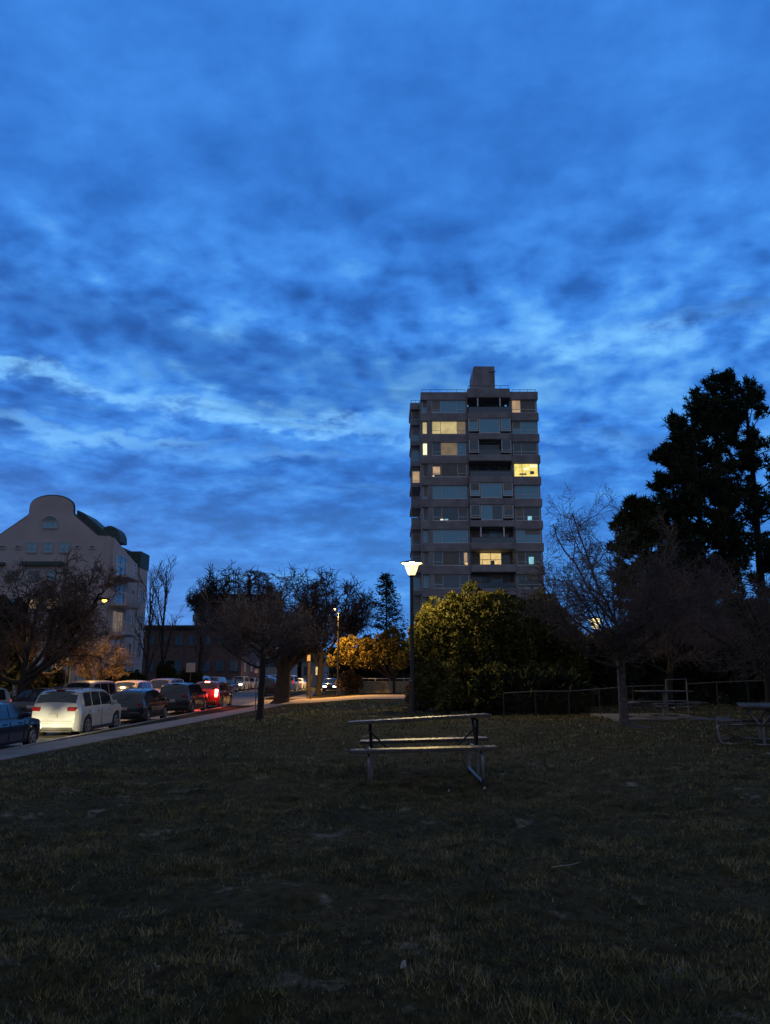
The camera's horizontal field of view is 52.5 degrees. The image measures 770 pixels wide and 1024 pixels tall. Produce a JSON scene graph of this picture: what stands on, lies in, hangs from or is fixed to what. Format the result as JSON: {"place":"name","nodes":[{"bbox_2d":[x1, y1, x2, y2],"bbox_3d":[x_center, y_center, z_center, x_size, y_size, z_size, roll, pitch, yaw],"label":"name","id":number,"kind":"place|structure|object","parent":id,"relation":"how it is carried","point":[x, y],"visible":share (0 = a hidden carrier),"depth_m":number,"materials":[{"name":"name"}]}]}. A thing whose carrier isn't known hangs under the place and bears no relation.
{"place":"outdoors","nodes":[
{"label":"outdoors","id":0,"kind":"place"},
{"bbox_2d":[0,704,286,760],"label":"sidewalk","id":1,"kind":"structure","parent":0,"point":[6,754],"depth_m":27.72,"materials":[{"name":"concrete"}]},
{"bbox_2d":[0,686,315,748],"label":"street","id":2,"kind":"structure","parent":0,"point":[242,697],"depth_m":43.92,"materials":[{"name":"grey asphalt"}]},
{"bbox_2d":[0,687,10,702],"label":"silver suv","id":3,"kind":"object","parent":2,"relation":"on","point":[4,695],"visible":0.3,"depth_m":37.16,"materials":[{"name":"grey paint"}]},
{"bbox_2d":[0,702,40,745],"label":"blue sedan","id":4,"kind":"object","parent":2,"relation":"on","point":[17,725],"visible":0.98,"depth_m":24.09,"materials":[{"name":"blue paint"}]},
{"bbox_2d":[11,688,53,714],"bbox_3d":[-18.760,10.309,42.408,2.059,1.494,4.565,0,-12,1],"label":"dark sedan","id":5,"kind":"object","parent":2,"relation":"on","point":[24,701],"visible":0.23,"depth_m":41.16,"materials":[{"name":"grey paint"}]},
{"bbox_2d":[32,687,120,735],"bbox_3d":[-12.100,7.849,31.045,2.107,1.776,4.945,0,-12,1],"label":"white suv","id":6,"kind":"object","parent":2,"relation":"on","point":[79,710],"visible":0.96,"depth_m":29.11,"materials":[{"name":"white paint"},{"name":"rubber"},{"name":"glass"}]},
{"bbox_2d":[63,680,116,696],"bbox_3d":[-16.212,10.092,42.345,2.155,1.894,5.255,0,-12,1],"label":"passing van","id":7,"kind":"object","parent":2,"relation":"on","point":[109,688],"visible":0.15,"depth_m":42.20,"materials":[{"name":"beige paint"}]},
{"bbox_2d":[0,705,230,749],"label":"kerb","id":8,"kind":"structure","parent":2,"relation":"on","point":[101,730],"depth_m":29.80,"materials":[{"name":"concrete"}]},
{"bbox_2d":[115,680,152,690],"bbox_3d":[-16.045,11.460,48.904,2.154,1.834,4.755,0,-12,1],"label":"passing suv","id":9,"kind":"object","parent":2,"relation":"on","point":[125,684],"visible":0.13,"depth_m":48.43,"materials":[{"name":"silver paint"}]},
{"bbox_2d":[111,688,167,721],"bbox_3d":[-12.015,9.421,38.277,2.040,1.584,4.415,0,-12,1],"label":"black hatchback","id":10,"kind":"object","parent":2,"relation":"on","point":[145,704],"visible":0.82,"depth_m":36.72,"materials":[{"name":"black paint"}]},
{"bbox_2d":[149,678,183,692],"bbox_3d":[-15.862,12.889,56.063,2.154,1.894,5.155,0,-12,1],"label":"passing van","id":11,"kind":"object","parent":2,"relation":"on","point":[158,684],"visible":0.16,"depth_m":55.13,"materials":[{"name":"silver paint"}]},
{"bbox_2d":[160,682,206,712],"bbox_3d":[-11.820,10.896,45.937,2.097,1.754,4.665,0,-12,1],"label":"dark suv","id":12,"kind":"object","parent":2,"relation":"on","point":[186,696],"visible":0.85,"depth_m":44.05,"materials":[{"name":"black paint"}]},
{"bbox_2d":[175,670,208,682],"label":"shrub","id":13,"kind":"object","parent":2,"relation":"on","point":[196,677],"visible":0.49,"depth_m":71.88,"materials":[{"name":"green plant"}]},
{"bbox_2d":[197,681,232,706],"bbox_3d":[-11.550,12.245,52.602,2.078,1.774,4.565,0,-12,1],"label":"red suv","id":14,"kind":"object","parent":2,"relation":"on","point":[219,693],"visible":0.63,"depth_m":50.84,"materials":[{"name":"red paint"}]},
{"bbox_2d":[232,676,249,690],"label":"silver suv","id":15,"kind":"object","parent":2,"relation":"on","point":[243,682],"visible":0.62,"depth_m":97.88,"materials":[{"name":"grey paint"}]},
{"bbox_2d":[257,677,275,694],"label":"black suv","id":16,"kind":"object","parent":2,"relation":"on","point":[270,683],"visible":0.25,"depth_m":76.31,"materials":[{"name":"black paint"}]},
{"bbox_2d":[300,651,330,685],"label":"white house","id":17,"kind":"structure","parent":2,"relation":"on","point":[313,669],"depth_m":125.44,"materials":[{"name":"grey paint"}]},
{"bbox_2d":[265,653,297,675],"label":"pale house","id":18,"kind":"structure","parent":0,"point":[270,668],"depth_m":137.31,"materials":[{"name":"grey paint"}]},
{"bbox_2d":[243,695,404,704],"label":"cross street","id":19,"kind":"structure","parent":0,"point":[313,700],"depth_m":59.18,"materials":[{"name":"grey asphalt"}]},
{"bbox_2d":[322,678,336,690],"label":"oncoming car","id":20,"kind":"object","parent":19,"relation":"on","point":[328,684],"visible":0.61,"depth_m":87.88,"materials":[{"name":"grey paint"}]},
{"bbox_2d":[0,680,769,1023],"bbox_3d":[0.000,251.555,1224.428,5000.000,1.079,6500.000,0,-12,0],"label":"ground","id":21,"kind":"structure","parent":0,"point":[278,896],"depth_m":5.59,"materials":[{"name":"green plant"}]},
{"bbox_2d":[17,705,256,747],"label":"verge","id":22,"kind":"structure","parent":21,"relation":"on","point":[221,709],"depth_m":38.99,"materials":[{"name":"green plant"}]},
{"bbox_2d":[142,647,336,677],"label":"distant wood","id":23,"kind":"object","parent":21,"relation":"on","point":[299,670],"visible":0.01,"depth_m":223.89,"materials":[{"name":"green plant"}]},
{"bbox_2d":[192,566,339,720],"bbox_3d":[-4.001,4.197,25.131,4.734,4.984,4.361,-3,-12,15],"label":"bare tree","id":24,"kind":"object","parent":21,"relation":"on","point":[243,631],"visible":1,"depth_m":25.00,"materials":[{"name":"brown plant"}]},
{"bbox_2d":[209,570,349,703],"bbox_3d":[-8.296,9.556,59.877,11.250,10.323,7.684,0,-12,0],"label":"bare tree","id":25,"kind":"object","parent":21,"relation":"on","point":[284,668],"visible":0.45,"depth_m":58.98,"materials":[{"name":"brown plant"}]},
{"bbox_2d":[307,653,310,696],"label":"utility pole","id":26,"kind":"object","parent":21,"relation":"on","point":[308,672],"visible":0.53,"depth_m":70.39,"materials":[{"name":"brown wood"}]},
{"bbox_2d":[284,563,377,695],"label":"bare tree","id":27,"kind":"object","parent":21,"relation":"on","point":[363,603],"visible":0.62,"depth_m":72.55,"materials":[{"name":"brown plant"}]},
{"bbox_2d":[333,608,338,696],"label":"street lamp","id":28,"kind":"object","parent":21,"relation":"on","point":[337,694],"visible":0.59,"depth_m":66.32,"materials":[{"name":"metal"}]},
{"bbox_2d":[335,669,363,693],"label":"shrub","id":29,"kind":"object","parent":21,"relation":"on","point":[350,680],"visible":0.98,"depth_m":70.42,"materials":[{"name":"brown plant"}]},
{"bbox_2d":[325,625,414,693],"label":"golden tree","id":30,"kind":"object","parent":21,"relation":"on","point":[394,648],"visible":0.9,"depth_m":68.34,"materials":[{"name":"orange plant"}]},
{"bbox_2d":[339,678,409,694],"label":"wall","id":31,"kind":"structure","parent":21,"relation":"on","point":[375,686],"depth_m":72.23,"materials":[{"name":"concrete"}]},
{"bbox_2d":[334,647,415,680],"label":"shrub","id":32,"kind":"object","parent":21,"relation":"on","point":[369,673],"visible":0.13,"depth_m":81.23,"materials":[{"name":"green plant"}]},
{"bbox_2d":[357,572,409,680],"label":"spruce tree","id":33,"kind":"object","parent":21,"relation":"on","point":[386,594],"visible":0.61,"depth_m":83.32,"materials":[{"name":"green plant"}]},
{"bbox_2d":[400,560,422,713],"bbox_3d":[0.992,4.549,28.669,0.860,5.619,0.860,0,-12,0],"label":"park lamp","id":34,"kind":"object","parent":21,"relation":"on","point":[411,562],"visible":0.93,"depth_m":28.66,"materials":[{"name":"metal"}]},
{"bbox_2d":[403,675,430,710],"bbox_3d":[1.582,7.674,33.108,1.592,1.698,3.045,0,-12,0],"label":"shrub","id":35,"kind":"object","parent":21,"relation":"on","point":[421,704],"visible":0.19,"depth_m":32.56,"materials":[{"name":"green plant"}]},
{"bbox_2d":[347,713,497,784],"bbox_3d":[0.509,3.280,10.945,2.049,0.860,1.663,-1,-12,-1],"label":"picnic table","id":36,"kind":"object","parent":21,"relation":"on","point":[370,751],"visible":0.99,"depth_m":10.74,"materials":[{"name":"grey wood"}]},
{"bbox_2d":[409,366,545,627],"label":"apartment tower","id":37,"kind":"structure","parent":21,"relation":"on","point":[474,493],"depth_m":97.84,"materials":[{"name":"concrete"}]},
{"bbox_2d":[431,400,464,412],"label":"window","id":38,"kind":"structure","parent":37,"relation":"in","point":[437,406],"depth_m":99.88,"materials":[{"name":"blue glass"}]},
{"bbox_2d":[432,421,465,433],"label":"window","id":39,"kind":"structure","parent":37,"relation":"in","point":[438,427],"depth_m":99.30,"materials":[{"name":"yellow glass"}]},
{"bbox_2d":[432,442,465,454],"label":"window","id":40,"kind":"structure","parent":37,"relation":"in","point":[438,448],"depth_m":98.76,"materials":[{"name":"white"}]},
{"bbox_2d":[432,464,466,476],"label":"window","id":41,"kind":"structure","parent":37,"relation":"in","point":[446,470],"depth_m":98.19,"materials":[{"name":"white glass"}]},
{"bbox_2d":[432,486,466,498],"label":"window","id":42,"kind":"structure","parent":37,"relation":"in","point":[439,492],"depth_m":97.61,"materials":[{"name":"blue glass"}]},
{"bbox_2d":[433,507,467,520],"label":"window","id":43,"kind":"structure","parent":37,"relation":"in","point":[450,513],"depth_m":97.04,"materials":[{"name":"white"}]},
{"bbox_2d":[433,530,467,542],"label":"window","id":44,"kind":"structure","parent":37,"relation":"in","point":[439,536],"depth_m":96.50,"materials":[{"name":"blue glass"}]},
{"bbox_2d":[433,552,468,565],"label":"window","id":45,"kind":"structure","parent":37,"relation":"in","point":[439,558],"depth_m":95.94,"materials":[{"name":"white"}]},
{"bbox_2d":[434,575,468,588],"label":"window","id":46,"kind":"structure","parent":37,"relation":"in","point":[440,581],"depth_m":95.40,"materials":[{"name":"white glass"}]},
{"bbox_2d":[468,418,477,430],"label":"window","id":47,"kind":"structure","parent":37,"relation":"in","point":[472,422],"depth_m":98.81,"materials":[{"name":"blue glass"}]},
{"bbox_2d":[469,440,478,452],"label":"window","id":48,"kind":"structure","parent":37,"relation":"in","point":[473,444],"depth_m":98.21,"materials":[{"name":"blue"}]},
{"bbox_2d":[470,483,479,495],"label":"window","id":49,"kind":"structure","parent":37,"relation":"in","point":[474,487],"depth_m":97.11,"materials":[{"name":"blue"}]},
{"bbox_2d":[470,505,480,517],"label":"window","id":50,"kind":"structure","parent":37,"relation":"in","point":[475,512],"depth_m":96.55,"materials":[{"name":"blue"}]},
{"bbox_2d":[469,466,506,470],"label":"window","id":51,"kind":"structure","parent":37,"relation":"in","point":[472,468],"depth_m":100.12,"materials":[{"name":"black glass"}]},
{"bbox_2d":[478,442,498,453],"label":"window","id":52,"kind":"structure","parent":37,"relation":"in","point":[482,445],"depth_m":99.47,"materials":[{"name":"black glass"}]},
{"bbox_2d":[479,419,499,432],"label":"window","id":53,"kind":"structure","parent":37,"relation":"in","point":[485,425],"depth_m":98.81,"materials":[{"name":"blue glass"}]},
{"bbox_2d":[471,531,508,537],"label":"window","id":54,"kind":"structure","parent":37,"relation":"in","point":[474,534],"depth_m":98.43,"materials":[{"name":"black"}]},
{"bbox_2d":[471,553,509,563],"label":"window","id":55,"kind":"structure","parent":37,"relation":"in","point":[473,555],"depth_m":97.85,"materials":[{"name":"yellow glass"}]},
{"bbox_2d":[480,483,501,497],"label":"window","id":56,"kind":"structure","parent":37,"relation":"in","point":[488,490],"depth_m":97.14,"materials":[{"name":"blue glass"}]},
{"bbox_2d":[472,575,509,581],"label":"window","id":57,"kind":"structure","parent":37,"relation":"in","point":[480,578],"depth_m":97.33,"materials":[{"name":"black"}]},
{"bbox_2d":[481,505,502,519],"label":"window","id":58,"kind":"structure","parent":37,"relation":"in","point":[488,512],"depth_m":96.59,"materials":[{"name":"blue glass"}]},
{"bbox_2d":[500,418,510,430],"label":"window","id":59,"kind":"structure","parent":37,"relation":"in","point":[505,422],"depth_m":98.79,"materials":[{"name":"blue"}]},
{"bbox_2d":[501,440,511,452],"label":"window","id":60,"kind":"structure","parent":37,"relation":"in","point":[505,444],"depth_m":98.23,"materials":[{"name":"blue glass"}]},
{"bbox_2d":[502,483,512,495],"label":"window","id":61,"kind":"structure","parent":37,"relation":"in","point":[507,487],"depth_m":97.11,"materials":[{"name":"blue"}]},
{"bbox_2d":[503,505,513,517],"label":"window","id":62,"kind":"structure","parent":37,"relation":"in","point":[508,512],"depth_m":96.54,"materials":[{"name":"blue"}]},
{"bbox_2d":[511,400,535,412],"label":"window","id":63,"kind":"structure","parent":37,"relation":"in","point":[518,406],"depth_m":99.78,"materials":[{"name":"beige glass"}]},
{"bbox_2d":[512,421,536,433],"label":"window","id":64,"kind":"structure","parent":37,"relation":"in","point":[518,427],"depth_m":99.22,"materials":[{"name":"blue glass"}]},
{"bbox_2d":[513,442,537,454],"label":"window","id":65,"kind":"structure","parent":37,"relation":"in","point":[519,448],"depth_m":98.67,"materials":[{"name":"blue"}]},
{"bbox_2d":[514,464,538,476],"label":"window","id":66,"kind":"structure","parent":37,"relation":"in","point":[518,468],"depth_m":98.09,"materials":[{"name":"yellow glass"}]},
{"bbox_2d":[514,485,538,497],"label":"window","id":67,"kind":"structure","parent":37,"relation":"in","point":[521,491],"depth_m":97.57,"materials":[{"name":"blue glass"}]},
{"bbox_2d":[515,507,539,520],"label":"window","id":68,"kind":"structure","parent":37,"relation":"in","point":[521,513],"depth_m":97.00,"materials":[{"name":"blue"}]},
{"bbox_2d":[516,529,540,542],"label":"window","id":69,"kind":"structure","parent":37,"relation":"in","point":[522,535],"depth_m":96.43,"materials":[{"name":"blue glass"}]},
{"bbox_2d":[517,552,541,565],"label":"window","id":70,"kind":"structure","parent":37,"relation":"in","point":[522,557],"depth_m":95.87,"materials":[{"name":"blue"}]},
{"bbox_2d":[517,575,542,587],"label":"window","id":71,"kind":"structure","parent":37,"relation":"in","point":[519,578],"depth_m":95.32,"materials":[{"name":"blue"}]},
{"bbox_2d":[405,579,591,713],"bbox_3d":[4.900,5.266,30.315,8.197,5.355,4.593,4,-12,-19],"label":"evergreen bush","id":72,"kind":"object","parent":21,"relation":"on","point":[461,640],"visible":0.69,"depth_m":29.54,"materials":[{"name":"green plant"}]},
{"bbox_2d":[468,665,598,714],"bbox_3d":[5.349,6.688,28.183,4.823,2.314,2.464,0,-12,0],"label":"evergreen shrub","id":73,"kind":"object","parent":21,"relation":"on","point":[532,679],"visible":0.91,"depth_m":27.65,"materials":[{"name":"green plant"}]},
{"bbox_2d":[525,575,590,667],"bbox_3d":[6.710,5.382,32.642,4.034,5.593,3.883,0,-12,0],"label":"bare tree","id":74,"kind":"object","parent":21,"relation":"on","point":[575,631],"visible":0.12,"depth_m":31.72,"materials":[{"name":"brown plant"}]},
{"bbox_2d":[503,685,664,717],"bbox_3d":[6.957,6.453,26.587,5.901,1.097,0.670,2,-12,-9],"label":"park fence","id":75,"kind":"object","parent":21,"relation":"on","point":[568,702],"visible":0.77,"depth_m":26.35,"materials":[{"name":"metal"}]},
{"bbox_2d":[507,478,734,724],"bbox_3d":[6.354,2.438,21.504,5.948,6.773,5.250,0,-12,0],"label":"bare tree","id":76,"kind":"object","parent":21,"relation":"on","point":[622,631],"visible":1,"depth_m":20.56,"materials":[{"name":"brown plant"}]},
{"bbox_2d":[604,492,679,699],"bbox_3d":[13.354,4.254,39.902,3.967,10.631,4.295,0,-12,0],"label":"pine tree","id":77,"kind":"object","parent":21,"relation":"on","point":[642,512],"visible":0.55,"depth_m":40.03,"materials":[{"name":"green plant"}]},
{"bbox_2d":[590,713,715,722],"bbox_3d":[8.530,6.622,25.134,3.005,0.105,3.300,0,-12,0],"label":"concrete pad","id":78,"kind":"object","parent":21,"relation":"on","point":[640,717],"visible":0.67,"depth_m":24.41,"materials":[{"name":"grey concrete"}]},
{"bbox_2d":[628,690,708,716],"bbox_3d":[8.854,6.083,24.784,2.560,0.812,1.980,1,-12,-7],"label":"pedestal table","id":79,"kind":"object","parent":78,"relation":"on","point":[663,704],"visible":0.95,"depth_m":24.71,"materials":[{"name":"grey wood"}]},
{"bbox_2d":[587,562,739,710],"bbox_3d":[11.074,4.672,30.084,6.325,5.919,6.340,0,-12,0],"label":"bare tree","id":80,"kind":"object","parent":21,"relation":"on","point":[673,654],"visible":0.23,"depth_m":29.92,"materials":[{"name":"brown plant"}]},
{"bbox_2d":[638,439,712,609],"bbox_3d":[16.275,2.923,43.349,4.137,14.625,4.490,11,-16,-43],"label":"pine tree","id":81,"kind":"object","parent":21,"relation":"on","point":[666,454],"visible":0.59,"depth_m":43.40,"materials":[{"name":"green plant"}]},
{"bbox_2d":[646,392,750,598],"bbox_3d":[18.105,1.585,44.295,5.899,17.623,5.501,0,-12,0],"label":"pine tree","id":82,"kind":"object","parent":21,"relation":"on","point":[683,434],"visible":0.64,"depth_m":44.21,"materials":[{"name":"green plant"}]},
{"bbox_2d":[658,558,769,719],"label":"bare tree","id":83,"kind":"object","parent":21,"relation":"on","point":[764,668],"visible":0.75,"depth_m":22.21,"materials":[{"name":"brown plant"}]},
{"bbox_2d":[669,367,769,601],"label":"pine tree","id":84,"kind":"object","parent":21,"relation":"on","point":[728,421],"visible":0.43,"depth_m":46.20,"materials":[{"name":"green plant"}]},
{"bbox_2d":[686,680,764,714],"bbox_3d":[12.758,6.469,27.164,4.367,1.297,0.128,-1,-12,7],"label":"park fence","id":85,"kind":"object","parent":21,"relation":"on","point":[716,687],"visible":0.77,"depth_m":27.25,"materials":[{"name":"metal"}]},
{"bbox_2d":[707,374,769,601],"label":"pine tree","id":86,"kind":"object","parent":21,"relation":"on","point":[752,396],"visible":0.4,"depth_m":48.64,"materials":[{"name":"green plant"}]},
{"bbox_2d":[716,702,769,744],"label":"picnic table","id":87,"kind":"object","parent":21,"relation":"on","point":[727,720],"visible":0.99,"depth_m":15.62,"materials":[{"name":"grey wood"}]},
{"bbox_2d":[0,0,769,650],"label":"sky","id":88,"kind":"structure","parent":0,"point":[240,240],"materials":[{"name":"blue"}]},
{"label":"far verge","id":89,"kind":"structure","parent":0,"visible":0},
{"bbox_2d":[0,594,36,698],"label":"bare tree","id":90,"kind":"object","parent":89,"relation":"on","point":[7,686],"visible":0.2,"depth_m":48.58,"materials":[{"name":"plant"}]},
{"bbox_2d":[15,661,70,689],"bbox_3d":[-23.938,11.880,54.833,4.137,3.001,2.722,0,-12,0],"label":"shrub","id":91,"kind":"object","parent":89,"relation":"on","point":[57,680],"visible":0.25,"depth_m":54.33,"materials":[{"name":"green plant"}]},
{"bbox_2d":[0,548,125,695],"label":"bare tree","id":92,"kind":"object","parent":89,"relation":"on","point":[71,623],"visible":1,"depth_m":44.16,"materials":[{"name":"brown plant"}]},
{"bbox_2d":[0,495,149,695],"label":"gabled building","id":93,"kind":"structure","parent":89,"relation":"on","point":[45,532],"depth_m":76.12,"materials":[{"name":"paint"}]},
{"bbox_2d":[25,542,37,552],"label":"window","id":94,"kind":"structure","parent":93,"relation":"in","point":[31,547],"depth_m":75.76,"materials":[{"name":"blue glass"}]},
{"bbox_2d":[41,515,57,528],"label":"window","id":95,"kind":"structure","parent":93,"relation":"in","point":[50,521],"depth_m":76.24,"materials":[{"name":"blue glass"}]},
{"bbox_2d":[111,610,122,632],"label":"window","id":96,"kind":"structure","parent":93,"relation":"in","point":[116,615],"depth_m":76.92,"materials":[{"name":"white glass"}]},
{"bbox_2d":[113,583,124,603],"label":"window","id":97,"kind":"structure","parent":93,"relation":"in","point":[121,597],"depth_m":78.07,"materials":[{"name":"blue glass"}]},
{"bbox_2d":[115,554,126,574],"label":"window","id":98,"kind":"structure","parent":93,"relation":"in","point":[120,559],"depth_m":78.07,"materials":[{"name":"blue glass"}]},
{"bbox_2d":[68,617,135,681],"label":"bare tree","id":99,"kind":"object","parent":89,"relation":"on","point":[111,671],"visible":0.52,"depth_m":54.25,"materials":[{"name":"brown plant"}]},
{"bbox_2d":[97,668,130,681],"bbox_3d":[-20.932,13.275,60.516,2.755,2.668,2.719,0,-12,0],"label":"shrub","id":100,"kind":"object","parent":89,"relation":"on","point":[121,678],"visible":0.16,"depth_m":60.08,"materials":[{"name":"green plant"}]},
{"bbox_2d":[122,668,145,680],"bbox_3d":[-21.501,14.115,64.373,3.594,2.620,2.895,0,-12,0],"label":"shrub","id":101,"kind":"object","parent":89,"relation":"on","point":[135,675],"visible":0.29,"depth_m":64.52,"materials":[{"name":"green plant"}]},
{"bbox_2d":[155,660,176,678],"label":"shrub","id":102,"kind":"object","parent":89,"relation":"on","point":[166,670],"visible":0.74,"depth_m":69.98,"materials":[{"name":"green plant"}]},
{"bbox_2d":[142,625,260,689],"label":"brick block","id":103,"kind":"structure","parent":89,"relation":"on","point":[181,652],"depth_m":102.39,"materials":[{"name":"brown brick"}]},
{"bbox_2d":[189,606,214,672],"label":"slim tree","id":104,"kind":"object","parent":89,"relation":"on","point":[201,648],"visible":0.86,"depth_m":86.85,"materials":[{"name":"green plant"}]},
{"bbox_2d":[183,560,273,624],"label":"bare tree","id":105,"kind":"object","parent":89,"relation":"on","point":[211,588],"visible":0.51,"depth_m":107.44,"materials":[{"name":"brown plant"}]},
{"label":"far sidewalk","id":106,"kind":"structure","parent":0,"visible":0},
{"bbox_2d":[130,565,168,680],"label":"slim tree","id":107,"kind":"object","parent":106,"relation":"on","point":[148,640],"visible":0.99,"depth_m":75.50,"materials":[{"name":"brown plant"}]},
{"bbox_2d":[147,554,187,664],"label":"slim tree","id":108,"kind":"object","parent":106,"relation":"on","point":[162,646],"visible":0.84,"depth_m":77.88,"materials":[{"name":"brown plant"}]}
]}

